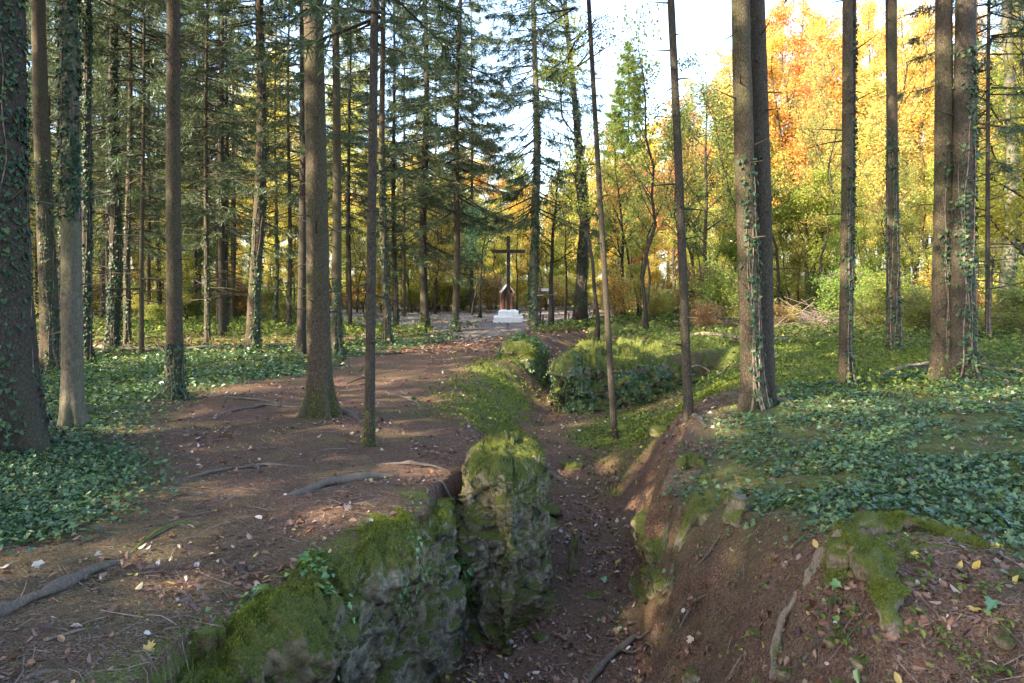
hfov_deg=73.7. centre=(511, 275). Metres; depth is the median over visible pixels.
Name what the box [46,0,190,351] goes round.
spruce tree
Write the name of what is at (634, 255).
sapling
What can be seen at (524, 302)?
bush
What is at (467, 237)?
young tree
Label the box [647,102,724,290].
young tree
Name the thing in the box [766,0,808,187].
autumn tree
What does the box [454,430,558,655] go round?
rock pillar
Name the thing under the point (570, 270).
sapling
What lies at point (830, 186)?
young tree
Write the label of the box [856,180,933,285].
sapling
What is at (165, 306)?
bush
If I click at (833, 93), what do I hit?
autumn tree
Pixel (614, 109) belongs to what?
pale spruce tree
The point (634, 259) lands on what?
broadleaf tree
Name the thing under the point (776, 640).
exposed root
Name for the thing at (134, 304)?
bush
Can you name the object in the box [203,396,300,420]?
exposed root
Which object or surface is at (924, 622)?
fallen leaves
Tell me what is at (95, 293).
bush
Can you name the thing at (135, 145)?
spruce tree
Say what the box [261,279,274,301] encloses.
bush
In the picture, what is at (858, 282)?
bush
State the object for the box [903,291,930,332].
bush
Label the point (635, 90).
young tree
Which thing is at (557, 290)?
bush
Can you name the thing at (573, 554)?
mossy post
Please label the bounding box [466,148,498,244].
autumn tree
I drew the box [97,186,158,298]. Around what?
sapling
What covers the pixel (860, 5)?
autumn tree
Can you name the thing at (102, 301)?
spruce tree
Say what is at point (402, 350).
fallen leaves
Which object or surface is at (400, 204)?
autumn tree
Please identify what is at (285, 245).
autumn tree
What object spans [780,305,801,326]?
bush
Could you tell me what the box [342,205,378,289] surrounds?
young tree
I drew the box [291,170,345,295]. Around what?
young tree
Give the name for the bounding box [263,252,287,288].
sapling
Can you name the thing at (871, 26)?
autumn tree
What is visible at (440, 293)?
bush
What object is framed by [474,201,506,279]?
autumn tree
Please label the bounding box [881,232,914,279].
sapling
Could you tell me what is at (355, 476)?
exposed root
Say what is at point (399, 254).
spruce tree
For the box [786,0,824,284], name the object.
autumn tree
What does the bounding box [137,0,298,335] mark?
spruce tree
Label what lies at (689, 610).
exposed root
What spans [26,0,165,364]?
spruce tree
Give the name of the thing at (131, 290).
bush
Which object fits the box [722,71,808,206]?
autumn tree
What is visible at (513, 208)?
autumn tree
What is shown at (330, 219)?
autumn tree
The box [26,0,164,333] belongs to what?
spruce tree
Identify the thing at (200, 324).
herbs
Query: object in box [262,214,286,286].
sapling
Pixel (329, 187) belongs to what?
autumn tree
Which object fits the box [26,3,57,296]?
spruce tree
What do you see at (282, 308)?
bush
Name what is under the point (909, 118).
young tree
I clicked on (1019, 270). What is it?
bush
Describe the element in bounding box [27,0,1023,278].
sky
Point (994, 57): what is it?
autumn tree
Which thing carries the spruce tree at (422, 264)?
on the ground at (710, 574)
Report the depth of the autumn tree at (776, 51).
102.01 m
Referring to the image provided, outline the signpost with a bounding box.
[540,287,548,319]
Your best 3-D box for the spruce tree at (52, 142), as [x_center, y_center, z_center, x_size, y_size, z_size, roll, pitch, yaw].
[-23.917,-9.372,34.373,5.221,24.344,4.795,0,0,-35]
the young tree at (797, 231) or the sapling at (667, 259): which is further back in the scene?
the sapling at (667, 259)
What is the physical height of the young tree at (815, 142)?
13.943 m
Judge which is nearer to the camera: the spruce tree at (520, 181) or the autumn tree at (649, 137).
the spruce tree at (520, 181)
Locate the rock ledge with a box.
[627,439,733,606]
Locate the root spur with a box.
[777,395,800,407]
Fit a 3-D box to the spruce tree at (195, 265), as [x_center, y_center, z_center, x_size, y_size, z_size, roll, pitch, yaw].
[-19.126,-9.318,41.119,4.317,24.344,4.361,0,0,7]
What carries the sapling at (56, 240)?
on the ground at (710, 574)
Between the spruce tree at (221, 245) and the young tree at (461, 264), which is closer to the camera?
the spruce tree at (221, 245)
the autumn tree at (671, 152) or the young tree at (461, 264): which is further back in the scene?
the autumn tree at (671, 152)
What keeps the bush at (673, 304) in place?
on the ground at (710, 574)
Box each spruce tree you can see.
[0,0,68,457]
[26,0,60,373]
[26,0,93,296]
[26,0,156,320]
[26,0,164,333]
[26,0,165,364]
[26,0,212,343]
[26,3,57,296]
[26,6,95,304]
[26,121,35,275]
[27,18,59,318]
[28,138,36,252]
[29,47,59,263]
[30,0,100,430]
[31,102,81,241]
[34,0,232,353]
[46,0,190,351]
[50,3,165,295]
[52,1,140,321]
[80,5,140,324]
[92,0,165,286]
[92,54,135,181]
[120,8,192,321]
[132,8,193,316]
[137,0,202,400]
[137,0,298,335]
[137,5,202,312]
[144,2,250,311]
[147,0,210,291]
[148,0,276,344]
[160,7,224,317]
[163,0,329,349]
[181,0,254,323]
[181,0,268,331]
[200,9,271,319]
[209,9,255,308]
[217,0,473,447]
[235,1,381,353]
[240,1,332,330]
[242,4,306,324]
[257,0,410,355]
[286,0,346,418]
[323,0,467,345]
[325,0,378,315]
[325,0,392,328]
[352,0,440,328]
[352,0,505,330]
[365,1,445,315]
[385,0,528,331]
[401,7,479,310]
[433,0,512,312]
[460,0,607,329]
[495,0,621,439]
[600,41,664,294]
[642,0,712,423]
[715,0,773,411]
[718,0,799,405]
[782,0,859,378]
[804,0,880,385]
[859,0,905,337]
[878,0,910,349]
[897,0,1023,340]
[910,0,966,379]
[926,0,1023,307]
[936,0,990,381]
[953,0,1023,322]
[978,5,1023,266]
[979,0,1023,267]
[990,8,1023,280]
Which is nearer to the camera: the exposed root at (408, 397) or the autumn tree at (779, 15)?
the exposed root at (408, 397)
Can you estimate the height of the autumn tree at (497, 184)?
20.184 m
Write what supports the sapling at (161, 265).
on the ground at (710, 574)
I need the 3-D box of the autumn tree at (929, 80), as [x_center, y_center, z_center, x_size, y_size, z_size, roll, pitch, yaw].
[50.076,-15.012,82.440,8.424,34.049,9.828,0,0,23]
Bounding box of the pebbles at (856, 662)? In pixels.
[604,465,940,682]
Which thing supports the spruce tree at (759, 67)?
on the ground at (710, 574)
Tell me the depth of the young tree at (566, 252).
61.32 m
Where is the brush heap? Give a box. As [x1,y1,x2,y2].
[673,296,903,331]
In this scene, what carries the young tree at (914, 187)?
on the ground at (710, 574)
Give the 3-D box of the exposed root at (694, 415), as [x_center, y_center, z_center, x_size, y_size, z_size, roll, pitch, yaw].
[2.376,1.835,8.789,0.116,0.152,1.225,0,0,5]
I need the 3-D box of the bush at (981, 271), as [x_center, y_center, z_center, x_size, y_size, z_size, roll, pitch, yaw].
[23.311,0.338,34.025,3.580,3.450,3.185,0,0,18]
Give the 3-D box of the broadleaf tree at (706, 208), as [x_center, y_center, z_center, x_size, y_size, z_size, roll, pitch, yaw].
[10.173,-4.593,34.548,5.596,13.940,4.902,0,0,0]
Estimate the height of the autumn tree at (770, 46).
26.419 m
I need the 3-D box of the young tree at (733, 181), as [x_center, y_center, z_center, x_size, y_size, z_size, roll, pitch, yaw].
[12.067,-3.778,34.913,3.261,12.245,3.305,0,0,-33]
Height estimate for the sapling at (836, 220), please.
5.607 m
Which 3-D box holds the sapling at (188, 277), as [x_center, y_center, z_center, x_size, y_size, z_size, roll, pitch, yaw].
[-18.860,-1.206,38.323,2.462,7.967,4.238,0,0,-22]
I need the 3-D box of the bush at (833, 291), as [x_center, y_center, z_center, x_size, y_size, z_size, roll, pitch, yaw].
[11.418,0.757,23.753,2.424,2.336,2.156,0,0,26]
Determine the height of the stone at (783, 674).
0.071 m
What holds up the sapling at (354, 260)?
on the ground at (710, 574)
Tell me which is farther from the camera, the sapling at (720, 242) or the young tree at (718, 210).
the young tree at (718, 210)
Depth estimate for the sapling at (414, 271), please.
56.04 m
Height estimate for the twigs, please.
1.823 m
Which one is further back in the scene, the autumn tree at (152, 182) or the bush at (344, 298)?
the autumn tree at (152, 182)
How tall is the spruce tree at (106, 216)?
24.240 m
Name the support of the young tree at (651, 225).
on the ground at (710, 574)
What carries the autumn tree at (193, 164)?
on the ground at (710, 574)
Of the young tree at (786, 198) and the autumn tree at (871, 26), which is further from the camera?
the autumn tree at (871, 26)
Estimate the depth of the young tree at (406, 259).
53.35 m
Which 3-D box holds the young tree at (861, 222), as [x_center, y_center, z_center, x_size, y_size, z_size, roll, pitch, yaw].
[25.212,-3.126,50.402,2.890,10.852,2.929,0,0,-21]
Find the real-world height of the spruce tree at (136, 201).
23.097 m
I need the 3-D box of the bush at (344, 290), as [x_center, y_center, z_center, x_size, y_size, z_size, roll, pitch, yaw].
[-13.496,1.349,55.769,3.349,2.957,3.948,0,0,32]
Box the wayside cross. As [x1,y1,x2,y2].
[492,236,525,322]
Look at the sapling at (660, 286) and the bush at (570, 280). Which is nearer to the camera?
the bush at (570, 280)
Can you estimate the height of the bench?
0.575 m
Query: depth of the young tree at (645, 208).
55.34 m
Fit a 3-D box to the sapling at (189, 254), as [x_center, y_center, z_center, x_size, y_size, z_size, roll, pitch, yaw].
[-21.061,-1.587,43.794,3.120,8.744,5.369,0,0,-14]
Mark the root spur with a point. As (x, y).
(782, 398)
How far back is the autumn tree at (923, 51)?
60.74 m
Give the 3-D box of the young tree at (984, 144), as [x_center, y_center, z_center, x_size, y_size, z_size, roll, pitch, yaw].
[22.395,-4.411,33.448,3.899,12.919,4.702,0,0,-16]
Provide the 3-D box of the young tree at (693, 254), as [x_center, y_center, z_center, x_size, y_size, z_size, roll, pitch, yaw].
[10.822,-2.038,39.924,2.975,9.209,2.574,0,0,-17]
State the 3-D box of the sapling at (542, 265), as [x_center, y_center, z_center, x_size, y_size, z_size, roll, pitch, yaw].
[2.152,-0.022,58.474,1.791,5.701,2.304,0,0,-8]
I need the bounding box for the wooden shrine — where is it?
[499,284,514,309]
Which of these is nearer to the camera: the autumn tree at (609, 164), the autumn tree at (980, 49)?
the autumn tree at (609, 164)
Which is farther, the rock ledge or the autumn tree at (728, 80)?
the autumn tree at (728, 80)
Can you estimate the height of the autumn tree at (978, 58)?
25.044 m
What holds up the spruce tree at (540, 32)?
on the ground at (710, 574)
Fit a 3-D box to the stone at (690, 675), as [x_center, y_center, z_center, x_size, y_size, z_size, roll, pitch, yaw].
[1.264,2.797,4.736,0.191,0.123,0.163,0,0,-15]
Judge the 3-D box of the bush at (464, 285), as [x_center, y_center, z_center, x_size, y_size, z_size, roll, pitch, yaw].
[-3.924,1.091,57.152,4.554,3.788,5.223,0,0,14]
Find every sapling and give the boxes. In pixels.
[54,225,58,266]
[92,209,122,274]
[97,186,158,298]
[130,220,162,307]
[138,245,164,278]
[145,217,165,301]
[152,183,199,304]
[154,190,202,298]
[182,202,231,288]
[182,222,215,283]
[228,238,242,284]
[228,238,248,295]
[229,251,262,293]
[244,241,267,279]
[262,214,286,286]
[263,169,306,282]
[263,243,274,287]
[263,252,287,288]
[269,164,306,320]
[329,243,345,277]
[330,229,352,278]
[342,221,366,307]
[355,220,379,288]
[360,201,398,300]
[377,253,406,298]
[390,217,418,312]
[399,187,418,283]
[406,175,453,313]
[409,184,451,309]
[461,234,488,276]
[479,232,507,301]
[496,249,513,288]
[510,239,523,279]
[519,227,529,281]
[538,251,547,287]
[540,218,564,275]
[544,229,568,276]
[549,232,567,284]
[557,237,575,304]
[576,202,597,305]
[587,245,601,299]
[589,204,619,298]
[590,214,638,299]
[618,209,642,312]
[620,198,658,316]
[641,248,677,290]
[643,228,665,290]
[643,245,664,293]
[659,235,695,275]
[663,208,722,292]
[663,220,678,286]
[664,214,702,284]
[686,234,702,287]
[695,199,725,270]
[708,178,780,290]
[709,211,737,289]
[710,182,737,270]
[727,156,811,308]
[773,182,800,283]
[774,222,808,304]
[781,209,819,307]
[797,232,823,277]
[801,192,840,284]
[811,166,880,277]
[824,194,867,282]
[839,190,884,279]
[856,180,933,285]
[867,204,921,282]
[877,154,931,286]
[878,257,910,280]
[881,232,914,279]
[907,234,930,283]
[912,214,932,269]
[917,244,931,286]
[918,139,980,262]
[975,137,1023,300]
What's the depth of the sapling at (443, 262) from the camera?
48.23 m
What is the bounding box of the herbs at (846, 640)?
[229,540,1016,682]
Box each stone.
[532,631,548,643]
[546,503,561,517]
[559,459,583,469]
[583,591,603,599]
[649,425,668,437]
[682,669,699,682]
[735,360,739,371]
[774,667,791,681]
[983,661,1000,673]
[991,633,1016,650]
[1005,568,1023,580]
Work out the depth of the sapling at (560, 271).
64.40 m
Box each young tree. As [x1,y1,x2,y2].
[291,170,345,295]
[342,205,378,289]
[351,207,378,312]
[359,225,379,312]
[397,191,414,309]
[417,167,453,309]
[445,204,477,311]
[452,191,511,317]
[460,188,482,307]
[462,196,504,314]
[479,216,512,287]
[489,197,505,308]
[496,208,519,271]
[500,175,529,309]
[504,129,586,324]
[514,213,529,286]
[521,164,598,322]
[526,10,624,341]
[538,178,566,312]
[545,216,564,305]
[553,211,572,285]
[557,185,577,261]
[557,212,574,305]
[572,113,649,318]
[576,159,612,314]
[587,164,620,305]
[589,158,640,280]
[594,127,652,318]
[602,0,685,330]
[613,101,698,324]
[616,181,640,261]
[627,155,671,292]
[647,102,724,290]
[656,149,710,293]
[657,80,716,313]
[674,158,710,267]
[684,72,785,221]
[684,174,723,254]
[685,165,712,309]
[691,102,734,276]
[698,153,733,261]
[700,109,736,243]
[713,90,779,232]
[713,209,736,283]
[714,61,799,306]
[733,114,782,232]
[772,147,803,306]
[773,174,816,255]
[778,92,871,268]
[782,89,867,309]
[782,185,808,276]
[784,53,861,309]
[790,114,874,308]
[820,105,885,277]
[836,162,873,269]
[841,0,934,208]
[855,157,883,249]
[856,160,885,274]
[856,173,884,272]
[860,137,922,252]
[865,101,933,286]
[899,175,932,287]
[900,122,933,295]
[900,164,929,289]
[919,155,933,249]
[924,76,1004,286]
[979,71,1023,236]
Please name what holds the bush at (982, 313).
on the ground at (710, 574)
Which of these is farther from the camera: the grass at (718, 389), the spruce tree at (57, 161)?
the spruce tree at (57, 161)
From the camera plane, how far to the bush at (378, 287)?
52.43 m
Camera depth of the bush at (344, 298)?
54.37 m
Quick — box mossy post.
[563,535,580,572]
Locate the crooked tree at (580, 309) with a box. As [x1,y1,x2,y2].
[506,0,624,325]
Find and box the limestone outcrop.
[331,496,469,682]
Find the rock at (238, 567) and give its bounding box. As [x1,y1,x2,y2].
[232,563,245,575]
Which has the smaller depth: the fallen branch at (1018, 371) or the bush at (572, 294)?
the fallen branch at (1018, 371)
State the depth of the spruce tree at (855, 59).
11.12 m
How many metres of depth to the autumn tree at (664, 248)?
68.22 m
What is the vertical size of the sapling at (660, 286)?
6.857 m
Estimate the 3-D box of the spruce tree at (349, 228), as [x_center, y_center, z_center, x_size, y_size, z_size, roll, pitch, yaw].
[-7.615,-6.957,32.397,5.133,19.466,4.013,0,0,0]
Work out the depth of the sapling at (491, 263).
63.58 m
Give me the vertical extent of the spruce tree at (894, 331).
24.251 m
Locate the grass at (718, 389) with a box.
[88,333,1023,504]
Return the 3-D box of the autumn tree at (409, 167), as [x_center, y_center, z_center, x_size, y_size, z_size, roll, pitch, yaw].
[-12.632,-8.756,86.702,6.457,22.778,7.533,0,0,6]
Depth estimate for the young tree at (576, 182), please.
26.34 m
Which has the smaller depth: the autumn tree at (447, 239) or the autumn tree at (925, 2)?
the autumn tree at (447, 239)
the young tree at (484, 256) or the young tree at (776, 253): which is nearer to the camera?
the young tree at (776, 253)
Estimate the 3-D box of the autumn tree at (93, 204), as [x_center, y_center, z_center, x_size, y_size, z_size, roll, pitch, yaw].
[-39.712,-9.450,63.147,7.906,24.344,7.638,0,0,-16]
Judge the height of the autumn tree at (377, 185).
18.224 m
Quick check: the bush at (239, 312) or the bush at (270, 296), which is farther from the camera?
the bush at (239, 312)
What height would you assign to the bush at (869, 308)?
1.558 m
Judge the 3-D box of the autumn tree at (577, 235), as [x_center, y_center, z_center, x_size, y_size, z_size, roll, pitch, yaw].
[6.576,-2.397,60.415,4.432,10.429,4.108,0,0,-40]
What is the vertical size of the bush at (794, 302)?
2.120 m
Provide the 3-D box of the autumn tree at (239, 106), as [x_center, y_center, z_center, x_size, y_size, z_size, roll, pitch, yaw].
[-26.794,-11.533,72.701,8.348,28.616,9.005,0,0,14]
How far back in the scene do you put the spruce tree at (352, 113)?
44.59 m
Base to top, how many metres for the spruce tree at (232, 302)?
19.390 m
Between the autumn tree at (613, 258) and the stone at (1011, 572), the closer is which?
the stone at (1011, 572)
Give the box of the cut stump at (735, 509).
[721,493,748,527]
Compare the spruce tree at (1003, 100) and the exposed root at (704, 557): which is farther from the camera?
the spruce tree at (1003, 100)
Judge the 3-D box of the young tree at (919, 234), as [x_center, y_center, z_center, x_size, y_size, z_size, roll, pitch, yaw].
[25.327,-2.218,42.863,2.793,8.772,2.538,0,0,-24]
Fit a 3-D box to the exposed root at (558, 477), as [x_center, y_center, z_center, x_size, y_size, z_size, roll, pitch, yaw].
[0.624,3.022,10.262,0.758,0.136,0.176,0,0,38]
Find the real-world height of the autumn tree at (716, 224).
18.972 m
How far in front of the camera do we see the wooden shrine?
40.25 m
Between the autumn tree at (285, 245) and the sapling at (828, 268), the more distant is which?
the autumn tree at (285, 245)
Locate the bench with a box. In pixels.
[408,317,435,325]
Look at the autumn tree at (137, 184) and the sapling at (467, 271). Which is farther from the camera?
the autumn tree at (137, 184)
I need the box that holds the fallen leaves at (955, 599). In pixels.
[0,490,1023,682]
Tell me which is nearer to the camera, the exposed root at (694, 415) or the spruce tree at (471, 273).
the exposed root at (694, 415)
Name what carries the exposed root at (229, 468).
on the ground at (710, 574)
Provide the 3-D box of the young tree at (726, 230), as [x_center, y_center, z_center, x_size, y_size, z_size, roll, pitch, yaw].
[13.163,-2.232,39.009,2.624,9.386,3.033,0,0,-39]
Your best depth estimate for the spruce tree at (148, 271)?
37.78 m
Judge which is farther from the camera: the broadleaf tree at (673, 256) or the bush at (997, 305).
the broadleaf tree at (673, 256)
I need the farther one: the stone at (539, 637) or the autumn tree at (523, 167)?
the autumn tree at (523, 167)
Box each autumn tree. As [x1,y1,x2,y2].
[28,44,99,218]
[28,137,57,284]
[30,54,133,270]
[31,51,139,223]
[120,94,160,285]
[133,65,190,292]
[162,119,213,233]
[215,81,250,288]
[229,72,298,287]
[230,36,297,294]
[243,79,297,295]
[249,29,331,241]
[281,179,330,250]
[292,71,367,275]
[325,23,399,302]
[327,59,367,258]
[328,113,365,274]
[350,126,400,244]
[378,177,417,255]
[388,163,412,248]
[402,124,430,236]
[413,168,459,307]
[441,131,480,214]
[466,147,517,235]
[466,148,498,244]
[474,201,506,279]
[477,206,511,303]
[496,151,542,277]
[496,164,527,281]
[505,190,540,275]
[506,186,545,275]
[507,211,528,284]
[509,154,539,223]
[518,184,543,258]
[526,189,574,282]
[544,149,588,274]
[553,149,589,237]
[559,192,607,276]
[565,179,588,273]
[569,141,602,248]
[577,156,619,269]
[593,126,623,192]
[608,165,638,289]
[621,144,671,284]
[634,117,673,290]
[637,142,673,288]
[646,111,696,251]
[653,134,701,288]
[656,98,698,266]
[661,116,721,242]
[671,70,716,169]
[694,52,781,230]
[697,58,731,214]
[699,77,733,266]
[702,46,732,270]
[702,122,735,277]
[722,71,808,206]
[765,1,822,294]
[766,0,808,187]
[766,22,811,233]
[767,2,807,122]
[773,9,836,223]
[780,36,884,266]
[782,3,910,217]
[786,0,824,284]
[792,18,832,268]
[793,2,861,209]
[822,58,916,294]
[833,0,880,127]
[835,0,885,268]
[841,0,914,258]
[856,17,920,231]
[866,29,931,276]
[873,1,927,286]
[874,4,934,287]
[877,10,934,284]
[899,15,953,286]
[909,0,934,250]
[913,57,1000,234]
[924,14,954,134]
[927,37,1004,196]
[953,0,1002,128]
[978,30,1018,263]
[979,6,997,119]
[985,30,1023,177]
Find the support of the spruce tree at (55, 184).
on the ground at (710, 574)
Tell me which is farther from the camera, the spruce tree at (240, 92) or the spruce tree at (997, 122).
the spruce tree at (240, 92)
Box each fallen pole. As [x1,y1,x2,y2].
[93,344,237,350]
[675,331,789,340]
[691,361,731,374]
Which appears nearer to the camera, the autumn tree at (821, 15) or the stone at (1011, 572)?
the stone at (1011, 572)
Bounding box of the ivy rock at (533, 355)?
[495,332,552,387]
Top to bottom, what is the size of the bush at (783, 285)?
3.386 m
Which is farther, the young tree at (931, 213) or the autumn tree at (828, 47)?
the autumn tree at (828, 47)
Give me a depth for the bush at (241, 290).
39.90 m
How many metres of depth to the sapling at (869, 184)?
42.85 m
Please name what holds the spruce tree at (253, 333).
on the ground at (710, 574)
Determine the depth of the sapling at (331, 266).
74.59 m
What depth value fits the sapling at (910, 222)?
30.33 m
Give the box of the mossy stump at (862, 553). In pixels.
[802,508,990,643]
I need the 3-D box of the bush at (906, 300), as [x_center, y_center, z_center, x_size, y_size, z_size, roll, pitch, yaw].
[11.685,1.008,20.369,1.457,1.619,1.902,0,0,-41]
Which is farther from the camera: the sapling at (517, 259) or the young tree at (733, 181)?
the sapling at (517, 259)
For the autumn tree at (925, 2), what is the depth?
102.84 m
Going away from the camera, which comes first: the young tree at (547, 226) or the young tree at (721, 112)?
the young tree at (721, 112)
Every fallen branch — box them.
[43,628,84,640]
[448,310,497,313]
[981,366,1023,372]
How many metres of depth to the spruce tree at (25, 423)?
7.22 m
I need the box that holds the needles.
[0,390,1023,682]
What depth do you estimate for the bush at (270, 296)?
37.72 m
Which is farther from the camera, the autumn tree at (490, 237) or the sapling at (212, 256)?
the autumn tree at (490, 237)
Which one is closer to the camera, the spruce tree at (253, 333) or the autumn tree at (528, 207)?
the spruce tree at (253, 333)
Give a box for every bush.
[34,283,38,313]
[92,271,99,316]
[121,279,138,303]
[131,282,162,312]
[131,295,165,322]
[159,296,186,316]
[182,275,203,318]
[183,294,203,318]
[184,282,242,317]
[202,280,240,315]
[229,273,270,315]
[229,303,246,315]
[260,279,297,321]
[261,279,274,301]
[266,289,296,323]
[268,275,306,301]
[329,274,345,306]
[331,274,364,307]
[342,293,355,306]
[345,277,378,307]
[353,275,409,310]
[398,280,429,310]
[406,275,433,304]
[428,276,468,309]
[428,278,467,310]
[441,270,478,307]
[449,286,483,309]
[465,270,510,309]
[483,288,499,308]
[510,271,544,300]
[510,275,527,299]
[515,285,547,308]
[523,280,562,309]
[539,275,574,309]
[554,274,575,307]
[560,284,588,304]
[572,276,601,304]
[587,262,642,318]
[587,288,603,306]
[618,272,661,310]
[633,288,672,319]
[646,289,672,315]
[654,281,689,313]
[664,255,736,316]
[665,289,678,311]
[688,253,738,327]
[689,299,726,331]
[693,265,737,321]
[718,285,776,322]
[724,301,738,323]
[734,257,804,307]
[773,300,792,329]
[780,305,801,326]
[782,285,805,305]
[791,258,857,310]
[791,284,815,306]
[808,264,879,320]
[820,257,885,316]
[853,285,885,330]
[860,267,910,321]
[867,285,930,331]
[880,273,923,304]
[901,303,929,335]
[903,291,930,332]
[904,284,931,319]
[909,250,981,296]
[975,302,1002,335]
[976,264,1023,305]
[976,285,984,310]
[977,262,1023,334]
[979,253,1022,306]
[979,288,1023,331]
[993,255,1023,293]
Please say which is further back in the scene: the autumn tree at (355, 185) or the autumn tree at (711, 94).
the autumn tree at (711, 94)
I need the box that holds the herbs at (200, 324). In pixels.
[35,285,1021,336]
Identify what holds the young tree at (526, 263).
on the ground at (710, 574)
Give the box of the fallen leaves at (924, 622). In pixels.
[0,318,1023,682]
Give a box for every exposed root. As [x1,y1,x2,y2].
[0,559,125,617]
[9,669,71,682]
[129,521,195,553]
[177,463,310,480]
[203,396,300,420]
[277,471,405,498]
[340,406,360,419]
[352,501,378,508]
[376,460,456,476]
[385,390,421,407]
[437,480,457,505]
[549,471,569,483]
[570,500,597,513]
[585,629,653,682]
[678,594,706,628]
[691,412,706,426]
[694,537,718,567]
[769,592,796,680]
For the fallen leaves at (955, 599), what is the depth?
3.67 m
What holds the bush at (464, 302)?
on the ground at (710, 574)
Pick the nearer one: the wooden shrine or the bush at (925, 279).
the bush at (925, 279)
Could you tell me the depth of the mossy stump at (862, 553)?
3.87 m
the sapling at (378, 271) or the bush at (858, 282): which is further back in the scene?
the sapling at (378, 271)
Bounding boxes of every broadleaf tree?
[611,158,655,267]
[632,92,715,300]
[656,46,735,312]
[772,146,864,310]
[916,38,1023,255]
[975,64,1023,303]
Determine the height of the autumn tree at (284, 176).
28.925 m
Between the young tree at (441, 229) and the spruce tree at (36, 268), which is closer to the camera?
the spruce tree at (36, 268)
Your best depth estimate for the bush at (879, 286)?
24.68 m
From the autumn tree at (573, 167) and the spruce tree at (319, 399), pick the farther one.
the autumn tree at (573, 167)
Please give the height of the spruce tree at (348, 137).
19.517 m
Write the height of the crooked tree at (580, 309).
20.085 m
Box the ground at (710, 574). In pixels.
[0,278,1023,682]
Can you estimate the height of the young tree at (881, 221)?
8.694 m
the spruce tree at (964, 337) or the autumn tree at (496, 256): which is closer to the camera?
the spruce tree at (964, 337)
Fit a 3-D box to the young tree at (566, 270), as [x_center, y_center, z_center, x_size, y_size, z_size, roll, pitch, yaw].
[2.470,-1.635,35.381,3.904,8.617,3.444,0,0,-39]
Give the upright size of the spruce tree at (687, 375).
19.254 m
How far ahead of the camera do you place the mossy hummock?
3.70 m
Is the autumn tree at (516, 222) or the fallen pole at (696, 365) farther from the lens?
the autumn tree at (516, 222)
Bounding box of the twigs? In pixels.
[0,349,1023,682]
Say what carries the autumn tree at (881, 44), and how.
on the ground at (710, 574)
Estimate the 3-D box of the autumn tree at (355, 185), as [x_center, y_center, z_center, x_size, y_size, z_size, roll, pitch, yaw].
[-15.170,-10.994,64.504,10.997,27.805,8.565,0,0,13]
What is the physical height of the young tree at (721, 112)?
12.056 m
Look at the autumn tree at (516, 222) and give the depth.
84.10 m
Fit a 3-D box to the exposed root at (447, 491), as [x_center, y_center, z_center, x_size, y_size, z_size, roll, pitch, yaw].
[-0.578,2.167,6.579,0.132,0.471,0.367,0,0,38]
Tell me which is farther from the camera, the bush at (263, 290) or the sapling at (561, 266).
the sapling at (561, 266)
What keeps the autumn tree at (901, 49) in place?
on the ground at (710, 574)
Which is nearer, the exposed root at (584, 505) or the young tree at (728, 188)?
the exposed root at (584, 505)
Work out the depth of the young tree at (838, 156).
34.04 m
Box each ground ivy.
[0,365,1023,567]
[1,393,1023,682]
[38,330,1023,404]
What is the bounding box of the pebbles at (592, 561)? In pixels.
[0,357,1023,682]
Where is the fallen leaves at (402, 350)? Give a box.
[37,298,1017,369]
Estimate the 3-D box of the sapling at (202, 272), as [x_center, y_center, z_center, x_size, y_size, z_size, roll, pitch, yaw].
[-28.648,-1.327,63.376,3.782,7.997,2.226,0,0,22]
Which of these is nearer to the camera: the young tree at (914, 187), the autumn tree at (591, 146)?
the young tree at (914, 187)
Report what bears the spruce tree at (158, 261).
on the ground at (710, 574)
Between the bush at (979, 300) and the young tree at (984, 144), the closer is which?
the bush at (979, 300)
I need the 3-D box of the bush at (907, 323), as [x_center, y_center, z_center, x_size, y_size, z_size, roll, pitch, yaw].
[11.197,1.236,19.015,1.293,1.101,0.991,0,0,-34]
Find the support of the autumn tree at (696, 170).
on the ground at (710, 574)
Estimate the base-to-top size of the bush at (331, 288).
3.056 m
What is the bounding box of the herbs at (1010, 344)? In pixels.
[37,307,1023,494]
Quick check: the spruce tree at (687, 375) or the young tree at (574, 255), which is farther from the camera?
the young tree at (574, 255)
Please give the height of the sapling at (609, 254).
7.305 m
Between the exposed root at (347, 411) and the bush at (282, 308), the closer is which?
the exposed root at (347, 411)
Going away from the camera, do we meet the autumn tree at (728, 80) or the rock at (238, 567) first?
the rock at (238, 567)
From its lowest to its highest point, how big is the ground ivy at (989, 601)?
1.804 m
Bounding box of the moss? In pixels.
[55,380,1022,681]
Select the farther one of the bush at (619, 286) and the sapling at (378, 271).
the sapling at (378, 271)
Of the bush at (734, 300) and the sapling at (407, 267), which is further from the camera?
the sapling at (407, 267)
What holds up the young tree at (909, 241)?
on the ground at (710, 574)
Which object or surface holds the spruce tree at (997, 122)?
on the ground at (710, 574)
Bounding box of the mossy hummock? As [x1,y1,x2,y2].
[170,542,360,682]
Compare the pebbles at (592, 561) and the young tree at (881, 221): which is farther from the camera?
the young tree at (881, 221)
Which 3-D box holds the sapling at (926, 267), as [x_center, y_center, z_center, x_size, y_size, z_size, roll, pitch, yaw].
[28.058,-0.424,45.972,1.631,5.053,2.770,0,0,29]
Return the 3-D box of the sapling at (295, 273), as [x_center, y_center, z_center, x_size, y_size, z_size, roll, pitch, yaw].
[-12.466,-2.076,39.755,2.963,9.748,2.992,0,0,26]

